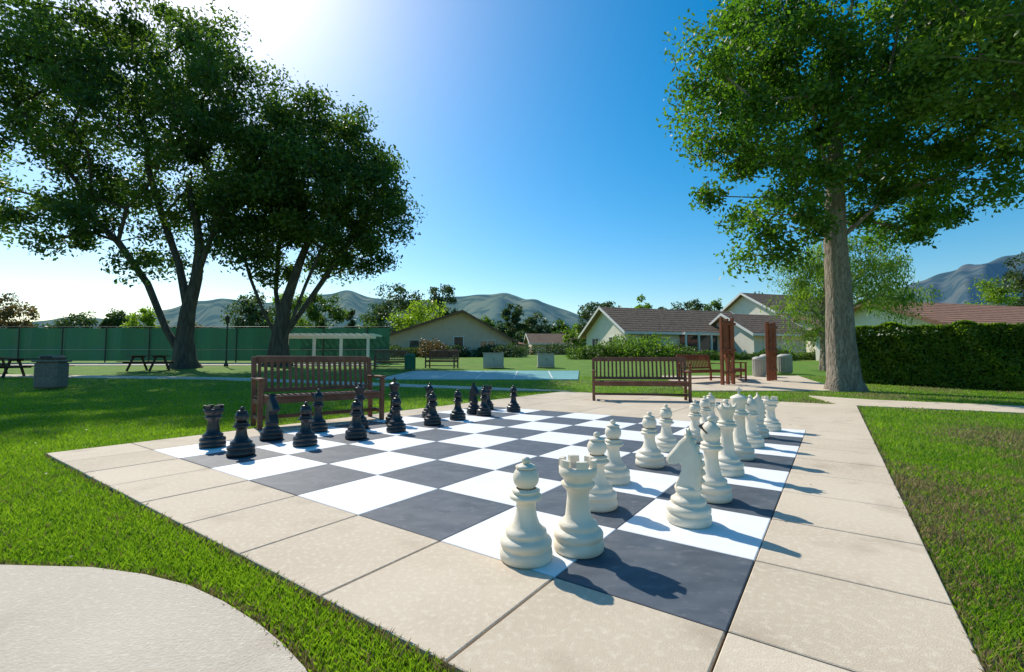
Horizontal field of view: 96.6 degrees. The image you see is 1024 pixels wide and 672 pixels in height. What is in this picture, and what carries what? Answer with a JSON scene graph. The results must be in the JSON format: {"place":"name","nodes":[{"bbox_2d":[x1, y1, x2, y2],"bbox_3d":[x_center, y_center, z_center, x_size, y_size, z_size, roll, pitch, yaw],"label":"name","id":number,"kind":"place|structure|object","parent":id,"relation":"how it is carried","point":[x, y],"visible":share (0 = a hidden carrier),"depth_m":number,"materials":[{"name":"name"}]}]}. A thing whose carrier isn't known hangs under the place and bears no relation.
{"place":"outdoors","nodes":[
{"label":"outdoors","id":0,"kind":"place"},
{"bbox_2d":[0,290,589,353],"bbox_3d":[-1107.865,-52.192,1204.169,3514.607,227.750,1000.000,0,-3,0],"label":"hills","id":1,"kind":"structure","parent":0,"point":[210,313],"depth_m":1150.74,"materials":[{"name":"green plant"}]},
{"bbox_2d":[483,353,503,367],"bbox_3d":[-1.050,1.377,25.959,1.210,0.840,0.670,0,-3,0],"label":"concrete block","id":2,"kind":"object","parent":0,"point":[493,360],"visible":1,"depth_m":25.65,"materials":[{"name":"concrete"}]},
{"bbox_2d":[0,355,1023,671],"bbox_3d":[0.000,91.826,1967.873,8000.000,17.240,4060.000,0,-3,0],"label":"ground","id":3,"kind":"structure","parent":0,"point":[802,367],"depth_m":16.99,"materials":[{"name":"green plant"}]},
{"bbox_2d":[0,292,39,328],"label":"tree","id":4,"kind":"object","parent":3,"relation":"on","point":[11,311],"visible":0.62,"depth_m":45.24,"materials":[{"name":"brown plant"}]},
{"bbox_2d":[0,358,74,377],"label":"picnic table","id":5,"kind":"object","parent":3,"relation":"on","point":[20,366],"visible":0.53,"depth_m":19.10,"materials":[{"name":"brown wood"}]},
{"bbox_2d":[31,355,71,388],"bbox_3d":[-14.900,1.150,14.761,0.700,1.060,0.700,1,-3,-14],"label":"stone trash receptacle","id":6,"kind":"object","parent":3,"relation":"on","point":[51,371],"visible":1,"depth_m":14.51,"materials":[{"name":"stone"}]},
{"bbox_2d":[44,309,99,328],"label":"leafy tree","id":7,"kind":"object","parent":3,"relation":"on","point":[81,319],"visible":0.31,"depth_m":65.61,"materials":[{"name":"green plant"}]},
{"bbox_2d":[99,308,134,327],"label":"leafy tree","id":8,"kind":"object","parent":3,"relation":"on","point":[114,318],"visible":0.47,"depth_m":61.62,"materials":[{"name":"green plant"}]},
{"bbox_2d":[120,306,160,328],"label":"leafy tree","id":9,"kind":"object","parent":3,"relation":"on","point":[146,318],"visible":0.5,"depth_m":47.58,"materials":[{"name":"green plant"}]},
{"bbox_2d":[116,355,178,371],"bbox_3d":[-18.700,1.406,23.459,1.900,0.814,1.725,-1,-3,11],"label":"picnic table","id":10,"kind":"object","parent":3,"relation":"on","point":[142,357],"visible":0.98,"depth_m":23.25,"materials":[{"name":"brown wood"}]},
{"bbox_2d":[0,565,306,671],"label":"curved walkway","id":11,"kind":"structure","parent":3,"relation":"on","point":[70,619],"depth_m":1.64,"materials":[{"name":"concrete"}]},
{"bbox_2d":[0,0,325,368],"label":"ash tree","id":12,"kind":"object","parent":3,"relation":"on","point":[80,75],"visible":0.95,"depth_m":24.53,"materials":[{"name":"green plant"}]},
{"bbox_2d":[0,363,380,365],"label":"tennis court apron","id":13,"kind":"object","parent":3,"relation":"on","point":[155,364],"visible":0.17,"depth_m":29.32,"materials":[{"name":"concrete"}]},
{"bbox_2d":[288,333,381,363],"bbox_3d":[-12.100,0.906,31.194,6.400,2.010,3.800,0,-3,0],"label":"pergola","id":14,"kind":"object","parent":13,"relation":"on","point":[341,336],"visible":0.42,"depth_m":29.78,"materials":[{"name":"beige paint"}]},
{"bbox_2d":[0,326,389,362],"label":"tennis court fence","id":15,"kind":"object","parent":3,"relation":"on","point":[108,344],"visible":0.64,"depth_m":32.01,"materials":[{"name":"fabric"}]},
{"bbox_2d":[220,289,275,328],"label":"leafy tree","id":16,"kind":"object","parent":3,"relation":"on","point":[253,315],"visible":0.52,"depth_m":51.26,"materials":[{"name":"green plant"}]},
{"bbox_2d":[0,374,569,390],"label":"walkway","id":17,"kind":"structure","parent":3,"relation":"on","point":[249,379],"depth_m":17.95,"materials":[{"name":"concrete"}]},
{"bbox_2d":[264,291,318,327],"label":"leafy tree","id":18,"kind":"object","parent":3,"relation":"on","point":[300,322],"visible":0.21,"depth_m":56.19,"materials":[{"name":"green plant"}]},
{"bbox_2d":[171,80,426,366],"bbox_3d":[-12.501,-6.552,28.276,14.140,17.071,11.382,0,-3,0],"label":"ash tree","id":19,"kind":"object","parent":3,"relation":"on","point":[338,166],"visible":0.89,"depth_m":26.87,"materials":[{"name":"green plant"}]},
{"bbox_2d":[305,293,348,327],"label":"leafy tree","id":20,"kind":"object","parent":3,"relation":"on","point":[331,309],"visible":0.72,"depth_m":57.65,"materials":[{"name":"green plant"}]},
{"bbox_2d":[373,350,408,369],"bbox_3d":[-6.402,1.273,24.277,1.815,1.014,0.681,1,-3,-11],"label":"park bench","id":21,"kind":"object","parent":3,"relation":"on","point":[381,351],"visible":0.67,"depth_m":24.43,"materials":[{"name":"brown wood"}]},
{"bbox_2d":[361,282,428,332],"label":"eucalyptus tree","id":22,"kind":"object","parent":3,"relation":"on","point":[383,310],"visible":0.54,"depth_m":74.55,"materials":[{"name":"green plant"}]},
{"bbox_2d":[404,353,415,369],"bbox_3d":[-5.400,1.353,24.163,0.572,0.850,0.572,0,-3,0],"label":"trash can","id":23,"kind":"object","parent":3,"relation":"on","point":[410,361],"visible":1,"depth_m":23.93,"materials":[{"name":"green plastic"}]},
{"bbox_2d":[381,299,447,330],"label":"leafy tree","id":24,"kind":"object","parent":3,"relation":"on","point":[409,320],"visible":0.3,"depth_m":61.75,"materials":[{"name":"green plant"}]},
{"bbox_2d":[414,337,449,357],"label":"flowering shrub","id":25,"kind":"object","parent":3,"relation":"on","point":[436,345],"visible":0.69,"depth_m":42.44,"materials":[{"name":"orange plant"}]},
{"bbox_2d":[423,283,457,317],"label":"eucalyptus tree","id":26,"kind":"object","parent":3,"relation":"on","point":[448,290],"visible":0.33,"depth_m":81.79,"materials":[{"name":"green plant"}]},
{"bbox_2d":[425,350,458,367],"bbox_3d":[-3.897,1.285,25.378,1.815,1.014,0.681,-1,-3,17],"label":"park bench","id":27,"kind":"object","parent":3,"relation":"on","point":[454,359],"visible":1,"depth_m":25.49,"materials":[{"name":"brown wood"}]},
{"bbox_2d":[390,312,511,355],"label":"walls","id":28,"kind":"structure","parent":3,"relation":"on","point":[472,331],"depth_m":47.07,"materials":[{"name":"beige paint"}]},
{"bbox_2d":[409,336,495,355],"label":"windows and doors","id":29,"kind":"structure","parent":28,"relation":"attached to","point":[457,340],"depth_m":46.98,"materials":[{"name":"grey glass"}]},
{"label":"roof","id":30,"kind":"object","parent":28,"relation":"on","visible":0},
{"bbox_2d":[390,310,517,346],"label":"fascia","id":31,"kind":"structure","parent":30,"relation":"attached to","point":[448,315],"depth_m":46.46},
{"bbox_2d":[389,342,527,357],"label":"shrub bed","id":32,"kind":"object","parent":3,"relation":"on","point":[492,348],"visible":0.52,"depth_m":43.55,"materials":[{"name":"green plant"}]},
{"bbox_2d":[375,371,578,379],"bbox_3d":[-1.000,1.755,20.538,8.800,0.258,5.200,0,-3,0],"label":"shuffleboard court","id":33,"kind":"object","parent":3,"relation":"on","point":[501,375],"visible":0.85,"depth_m":19.89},
{"bbox_2d":[496,303,527,342],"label":"leafy tree","id":34,"kind":"object","parent":3,"relation":"on","point":[505,314],"visible":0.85,"depth_m":89.80,"materials":[{"name":"green plant"}]},
{"bbox_2d":[517,311,554,346],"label":"leafy tree","id":35,"kind":"object","parent":3,"relation":"on","point":[531,322],"visible":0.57,"depth_m":91.20,"materials":[{"name":"green plant"}]},
{"bbox_2d":[537,354,554,366],"bbox_3d":[1.950,1.411,26.357,1.010,0.780,0.670,0,-3,0],"label":"storage cabinet","id":36,"kind":"object","parent":3,"relation":"on","point":[545,360],"visible":1,"depth_m":26.05,"materials":[{"name":"concrete"}]},
{"bbox_2d":[526,340,569,354],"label":"walls","id":37,"kind":"structure","parent":3,"relation":"on","point":[542,346],"depth_m":78.23,"materials":[{"name":"beige paint"}]},
{"bbox_2d":[524,334,581,343],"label":"roof","id":38,"kind":"structure","parent":37,"relation":"on","point":[542,338],"depth_m":80.20,"materials":[{"name":"brown"}]},
{"bbox_2d":[512,341,584,354],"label":"shrub bed","id":39,"kind":"object","parent":3,"relation":"on","point":[552,350],"visible":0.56,"depth_m":59.36,"materials":[{"name":"green plant"}]},
{"bbox_2d":[544,318,572,333],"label":"leafy tree","id":40,"kind":"object","parent":3,"relation":"on","point":[560,326],"visible":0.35,"depth_m":94.41,"materials":[{"name":"green plant"}]},
{"bbox_2d":[561,323,585,346],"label":"leafy tree","id":41,"kind":"object","parent":3,"relation":"on","point":[573,333],"visible":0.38,"depth_m":74.50,"materials":[{"name":"green plant"}]},
{"bbox_2d":[575,301,620,342],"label":"leafy tree","id":42,"kind":"object","parent":3,"relation":"on","point":[587,313],"visible":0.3,"depth_m":59.79,"materials":[{"name":"green plant"}]},
{"bbox_2d":[564,340,698,358],"bbox_3d":[10.224,1.394,38.773,11.819,2.258,3.696,0,-3,0],"label":"shrub bed","id":43,"kind":"object","parent":3,"relation":"on","point":[590,350],"visible":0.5,"depth_m":38.22,"materials":[{"name":"green plant"}]},
{"bbox_2d":[594,332,681,356],"bbox_3d":[10.489,1.190,38.483,7.563,3.121,7.052,0,-3,0],"label":"flowering shrub","id":44,"kind":"object","parent":3,"relation":"on","point":[633,342],"visible":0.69,"depth_m":37.54,"materials":[{"name":"green plant"}]},
{"bbox_2d":[586,313,719,353],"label":"walls","id":45,"kind":"structure","parent":3,"relation":"on","point":[604,327],"depth_m":44.62,"materials":[{"name":"beige paint"}]},
{"bbox_2d":[592,332,718,354],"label":"windows and doors","id":46,"kind":"structure","parent":45,"relation":"attached to","point":[701,341],"depth_m":42.97,"materials":[{"name":"white glass"}]},
{"bbox_2d":[580,307,732,337],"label":"roof","id":47,"kind":"structure","parent":45,"relation":"on","point":[646,320],"depth_m":44.46,"materials":[{"name":"brown"}]},
{"bbox_2d":[578,307,733,338],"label":"fascia","id":48,"kind":"structure","parent":47,"relation":"attached to","point":[620,328],"depth_m":41.87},
{"bbox_2d":[670,299,705,310],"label":"leafy tree","id":49,"kind":"object","parent":3,"relation":"on","point":[689,305],"visible":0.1,"depth_m":61.73,"materials":[{"name":"green plant"}]},
{"bbox_2d":[667,347,815,360],"bbox_3d":[19.917,1.566,36.820,14.308,1.435,2.988,0,-3,0],"label":"shrub bed","id":50,"kind":"object","parent":3,"relation":"on","point":[713,355],"visible":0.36,"depth_m":36.91,"materials":[{"name":"green plant"}]},
{"bbox_2d":[662,376,828,390],"bbox_3d":[9.000,1.727,16.959,7.000,0.288,5.950,0,-3,0],"label":"court apron","id":51,"kind":"object","parent":3,"relation":"on","point":[782,383],"visible":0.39,"depth_m":15.90,"materials":[{"name":"concrete"}]},
{"bbox_2d":[676,354,719,380],"bbox_3d":[6.995,1.196,16.971,1.815,1.014,0.681,2,-3,-29],"label":"park bench","id":52,"kind":"object","parent":51,"relation":"on","point":[704,369],"visible":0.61,"depth_m":17.16,"materials":[{"name":"brown wood"}]},
{"bbox_2d":[719,317,735,384],"bbox_3d":[7.555,0.542,15.982,0.660,2.381,0.205,1,-3,-26],"label":"shuffleboard cue rack","id":53,"kind":"object","parent":51,"relation":"on","point":[726,335],"visible":0.93,"depth_m":15.91,"materials":[{"name":"brown wood"}]},
{"bbox_2d":[752,356,765,376],"bbox_3d":[10.600,1.305,19.559,0.530,0.850,0.530,0,-3,0],"label":"trash can","id":54,"kind":"object","parent":51,"relation":"on","point":[758,366],"visible":0.99,"depth_m":19.35,"materials":[{"name":"grey concrete"}]},
{"bbox_2d":[765,322,777,380],"bbox_3d":[10.007,0.605,17.582,0.634,2.289,0.205,2,-4,-34],"label":"post","id":55,"kind":"object","parent":51,"relation":"on","point":[771,350],"visible":0.9,"depth_m":17.50,"materials":[{"name":"brown wood"}]},
{"bbox_2d":[716,318,805,354],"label":"walls","id":56,"kind":"structure","parent":3,"relation":"on","point":[745,342],"depth_m":41.67,"materials":[{"name":"beige paint"}]},
{"bbox_2d":[711,314,806,333],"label":"roof","id":57,"kind":"structure","parent":56,"relation":"on","point":[753,323],"depth_m":42.95,"materials":[{"name":"brown"}]},
{"bbox_2d":[709,313,807,335],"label":"fascia","id":58,"kind":"structure","parent":57,"relation":"attached to","point":[738,325],"depth_m":41.07,"materials":[{"name":"wood"}]},
{"bbox_2d":[763,336,794,354],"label":"windows and doors","id":59,"kind":"structure","parent":56,"relation":"attached to","point":[782,341],"depth_m":41.36,"materials":[{"name":"beige paint"}]},
{"bbox_2d":[727,296,811,316],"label":"walls","id":60,"kind":"structure","parent":3,"relation":"on","point":[743,305],"depth_m":53.85,"materials":[{"name":"beige paint"}]},
{"bbox_2d":[724,293,819,312],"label":"roof","id":61,"kind":"structure","parent":60,"relation":"on","point":[761,298],"depth_m":53.70,"materials":[{"name":"grey"}]},
{"bbox_2d":[777,354,792,372],"bbox_3d":[12.900,1.301,21.562,0.636,0.900,0.636,0,-3,0],"label":"trash can","id":62,"kind":"object","parent":3,"relation":"on","point":[784,363],"visible":1,"depth_m":21.32,"materials":[{"name":"grey concrete"}]},
{"bbox_2d":[656,0,1023,391],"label":"sweetgum tree","id":63,"kind":"object","parent":3,"relation":"on","point":[827,105],"visible":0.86,"depth_m":13.49,"materials":[{"name":"green plant"}]},
{"bbox_2d":[760,233,944,370],"bbox_3d":[18.107,-1.772,24.176,8.547,7.310,5.921,0,-3,0],"label":"willow tree","id":64,"kind":"object","parent":3,"relation":"on","point":[801,287],"visible":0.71,"depth_m":23.57,"materials":[{"name":"green plant"}]},
{"bbox_2d":[815,305,1005,360],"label":"walls","id":65,"kind":"structure","parent":3,"relation":"on","point":[863,318],"depth_m":31.34,"materials":[{"name":"beige paint"}]},
{"bbox_2d":[806,301,1023,336],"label":"roof","id":66,"kind":"structure","parent":65,"relation":"on","point":[948,313],"depth_m":30.62,"materials":[{"name":"ceramic"}]},
{"bbox_2d":[802,301,947,335],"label":"fascia","id":67,"kind":"structure","parent":66,"relation":"attached to","point":[929,320],"depth_m":28.07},
{"bbox_2d":[809,396,1023,413],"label":"side walkway","id":68,"kind":"structure","parent":3,"relation":"on","point":[936,405],"depth_m":9.52,"materials":[{"name":"concrete"}]},
{"bbox_2d":[855,320,1023,391],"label":"clipped hedge","id":69,"kind":"object","parent":3,"relation":"on","point":[981,356],"visible":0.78,"depth_m":15.06,"materials":[{"name":"green plant"}]},
{"bbox_2d":[875,0,1023,156],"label":"overhanging tree","id":70,"kind":"object","parent":3,"relation":"on","point":[993,17],"visible":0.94,"depth_m":10.80,"materials":[{"name":"green plant"}]},
{"bbox_2d":[964,274,1022,306],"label":"leafy tree","id":71,"kind":"object","parent":3,"relation":"on","point":[999,298],"visible":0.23,"depth_m":49.85,"materials":[{"name":"green plant"}]},
{"bbox_2d":[989,251,1023,306],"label":"leafy tree","id":72,"kind":"object","parent":3,"relation":"on","point":[1016,278],"visible":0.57,"depth_m":40.70,"materials":[{"name":"green plant"}]},
{"bbox_2d":[0,0,1023,321],"label":"sky","id":73,"kind":"structure","parent":0,"point":[535,149],"materials":[{"name":"blue"}]},
{"bbox_2d":[46,392,983,671],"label":"concrete paving","id":74,"kind":"structure","parent":0,"point":[844,576],"depth_m":2.02,"materials":[{"name":"beige concrete"}]},
{"bbox_2d":[250,356,385,429],"bbox_3d":[-2.937,0.812,6.996,1.815,1.014,0.681,2,-4,-38],"label":"park bench","id":75,"kind":"object","parent":74,"relation":"on","point":[260,399],"visible":0.98,"depth_m":7.03,"materials":[{"name":"brown wood"}]},
{"bbox_2d":[154,407,805,636],"bbox_3d":[0.090,1.258,5.519,5.598,0.026,5.598,-2,-4,35],"label":"giant chess board","id":76,"kind":"object","parent":74,"relation":"on","point":[449,481],"visible":0.64,"depth_m":3.35,"materials":[{"name":"multicoloured paint"}]},
{"bbox_2d":[198,404,225,448],"bbox_3d":[-3.300,0.992,5.037,0.258,0.455,0.258,0,-3,-6],"label":"black chess rook","id":77,"kind":"object","parent":76,"relation":"on","point":[213,436],"visible":1,"depth_m":4.97,"materials":[{"name":"plastic"}]},
{"bbox_2d":[226,407,255,457],"bbox_3d":[-2.720,0.954,4.586,0.258,0.486,0.258,3,-4,-42],"label":"black chess pawn","id":78,"kind":"object","parent":76,"relation":"on","point":[241,444],"visible":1,"depth_m":4.53,"materials":[{"name":"plastic"}]},
{"bbox_2d":[259,394,282,440],"bbox_3d":[-2.892,0.967,5.496,0.258,0.551,0.258,-2,-4,35],"label":"black chess knight","id":79,"kind":"object","parent":76,"relation":"on","point":[271,430],"visible":1,"depth_m":5.44,"materials":[{"name":"plastic"}]},
{"bbox_2d":[292,402,317,446],"bbox_3d":[-2.314,0.980,5.112,0.258,0.486,0.258,-1,-3,19],"label":"black chess pawn","id":80,"kind":"object","parent":76,"relation":"on","point":[305,436],"visible":1,"depth_m":5.05,"materials":[{"name":"plastic"}]},
{"bbox_2d":[310,389,327,432],"bbox_3d":[-2.594,0.990,6.099,0.258,0.566,0.258,-2,-4,35],"label":"black chess bishop","id":81,"kind":"object","parent":76,"relation":"on","point":[318,424],"visible":0.9,"depth_m":6.05,"materials":[{"name":"plastic"}]},
{"bbox_2d":[345,398,366,439],"bbox_3d":[-1.900,1.003,5.565,0.258,0.486,0.258,1,-3,-13],"label":"black chess pawn","id":82,"kind":"object","parent":76,"relation":"on","point":[356,430],"visible":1,"depth_m":5.50,"materials":[{"name":"plastic"}]},
{"bbox_2d":[350,383,368,427],"bbox_3d":[-2.149,0.977,6.428,0.258,0.626,0.258,0,-3,0],"label":"black chess queen","id":83,"kind":"object","parent":76,"relation":"on","point":[360,390],"visible":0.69,"depth_m":6.38,"materials":[{"name":"plastic"}]},
{"bbox_2d":[385,377,402,423],"bbox_3d":[-1.769,0.966,6.847,0.258,0.690,0.258,-2,-4,35],"label":"black chess king","id":84,"kind":"object","parent":76,"relation":"on","point":[394,386],"visible":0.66,"depth_m":6.80,"materials":[{"name":"plastic"}]},
{"bbox_2d":[386,395,405,432],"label":"black chess pawn","id":85,"kind":"object","parent":76,"relation":"on","point":[396,424],"visible":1,"depth_m":6.02,"materials":[{"name":"plastic"}]},
{"bbox_2d":[424,392,440,425],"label":"black chess pawn","id":86,"kind":"object","parent":76,"relation":"on","point":[432,418],"visible":1,"depth_m":6.66,"materials":[{"name":"plastic"}]},
{"bbox_2d":[450,389,465,420],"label":"black chess pawn","id":87,"kind":"object","parent":76,"relation":"on","point":[457,413],"visible":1,"depth_m":7.21,"materials":[{"name":"plastic"}]},
{"bbox_2d":[466,382,479,413],"bbox_3d":[-0.677,1.098,8.085,0.258,0.551,0.258,-2,-4,35],"label":"black chess knight","id":88,"kind":"object","parent":76,"relation":"on","point":[473,406],"visible":0.91,"depth_m":8.03,"materials":[{"name":"plastic"}]},
{"bbox_2d":[476,387,490,415],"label":"black chess pawn","id":89,"kind":"object","parent":76,"relation":"on","point":[483,409],"visible":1,"depth_m":7.76,"materials":[{"name":"plastic"}]},
{"bbox_2d":[507,385,520,412],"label":"black chess pawn","id":90,"kind":"object","parent":76,"relation":"on","point":[513,406],"visible":1,"depth_m":8.29,"materials":[{"name":"plastic"}]},
{"bbox_2d":[500,457,552,568],"bbox_3d":[0.069,0.835,2.227,0.258,0.486,0.258,1,-3,-19],"label":"white chess pawn","id":91,"kind":"object","parent":76,"relation":"on","point":[525,540],"visible":1,"depth_m":2.17,"materials":[{"name":"beige plastic"}]},
{"bbox_2d":[553,454,603,558],"bbox_3d":[0.337,0.855,2.328,0.258,0.455,0.258,1,-3,-17],"label":"white chess rook","id":92,"kind":"object","parent":76,"relation":"on","point":[578,532],"visible":1,"depth_m":2.26,"materials":[{"name":"beige plastic"}]},
{"bbox_2d":[587,432,617,512],"bbox_3d":[0.559,0.873,2.994,0.258,0.486,0.258,-1,-3,23],"label":"white chess pawn","id":93,"kind":"object","parent":76,"relation":"on","point":[602,496],"visible":0.76,"depth_m":2.93,"materials":[{"name":"beige plastic"}]},
{"bbox_2d":[604,420,629,485],"bbox_3d":[0.800,0.904,3.602,0.258,0.486,0.258,1,-3,-19],"label":"white chess pawn","id":94,"kind":"object","parent":76,"relation":"on","point":[617,472],"visible":0.87,"depth_m":3.54,"materials":[{"name":"beige plastic"}]},
{"bbox_2d":[635,412,664,468],"bbox_3d":[1.250,0.931,4.141,0.258,0.486,0.258,-2,-4,35],"label":"white chess pawn","id":95,"kind":"object","parent":76,"relation":"on","point":[648,455],"visible":1,"depth_m":4.08,"materials":[{"name":"beige plastic"}]},
{"bbox_2d":[655,404,677,452],"bbox_3d":[1.633,0.966,4.829,0.258,0.486,0.258,-1,-3,17],"label":"white chess pawn","id":96,"kind":"object","parent":76,"relation":"on","point":[666,441],"visible":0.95,"depth_m":4.77,"materials":[{"name":"beige plastic"}]},
{"bbox_2d":[666,428,711,528],"bbox_3d":[1.049,0.827,2.719,0.258,0.551,0.258,-2,-4,35],"label":"white chess knight","id":97,"kind":"object","parent":76,"relation":"on","point":[688,506],"visible":1,"depth_m":2.66,"materials":[{"name":"beige plastic"}]},
{"bbox_2d":[684,400,703,442],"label":"white chess pawn","id":98,"kind":"object","parent":76,"relation":"on","point":[695,415],"visible":0.66,"depth_m":5.31,"materials":[{"name":"beige plastic"}]},
{"bbox_2d":[700,396,711,423],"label":"white chess pawn","id":99,"kind":"object","parent":76,"relation":"on","point":[705,410],"visible":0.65,"depth_m":5.88,"materials":[{"name":"beige plastic"}]},
{"bbox_2d":[699,416,732,503],"bbox_3d":[1.383,0.842,3.168,0.258,0.566,0.258,-2,-4,35],"label":"white chess bishop","id":100,"kind":"object","parent":76,"relation":"on","point":[716,488],"visible":0.82,"depth_m":3.11,"materials":[{"name":"beige plastic"}]},
{"bbox_2d":[715,399,744,476],"bbox_3d":[1.813,0.846,3.851,0.258,0.626,0.258,0,-3,0],"label":"white chess queen","id":101,"kind":"object","parent":76,"relation":"on","point":[731,464],"visible":0.9,"depth_m":3.79,"materials":[{"name":"beige plastic"}]},
{"bbox_2d":[730,387,754,460],"bbox_3d":[2.225,0.846,4.460,0.258,0.690,0.258,-1,-3,24],"label":"white chess king","id":102,"kind":"object","parent":76,"relation":"on","point":[744,450],"visible":0.81,"depth_m":4.40,"materials":[{"name":"beige plastic"}]},
{"bbox_2d":[745,395,764,447],"bbox_3d":[2.649,0.937,5.057,0.258,0.566,0.258,-2,-4,35],"label":"white chess bishop","id":103,"kind":"object","parent":76,"relation":"on","point":[755,439],"visible":0.7,"depth_m":5.00,"materials":[{"name":"beige plastic"}]},
{"bbox_2d":[753,392,769,437],"bbox_3d":[3.050,0.976,5.672,0.258,0.551,0.258,-1,-3,18],"label":"white chess knight","id":104,"kind":"object","parent":76,"relation":"on","point":[763,430],"visible":0.52,"depth_m":5.61,"materials":[{"name":"beige plastic"}]},
{"bbox_2d":[762,396,781,431],"bbox_3d":[3.511,1.051,6.201,0.258,0.455,0.258,1,-3,-11],"label":"white chess rook","id":105,"kind":"object","parent":76,"relation":"on","point":[771,422],"visible":0.77,"depth_m":6.13,"materials":[{"name":"beige plastic"}]},
{"bbox_2d":[592,357,691,401],"bbox_3d":[3.002,1.000,10.724,2.215,1.014,0.681,0,-3,10],"label":"park bench","id":106,"kind":"object","parent":74,"relation":"on","point":[685,383],"visible":1,"depth_m":10.84,"materials":[{"name":"brown wood"}]},
{"bbox_2d":[899,253,1023,305],"bbox_3d":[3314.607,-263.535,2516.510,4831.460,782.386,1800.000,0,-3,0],"label":"mountain","id":107,"kind":"structure","parent":0,"point":[953,286],"depth_m":2486.79,"materials":[{"name":"grey stone"}]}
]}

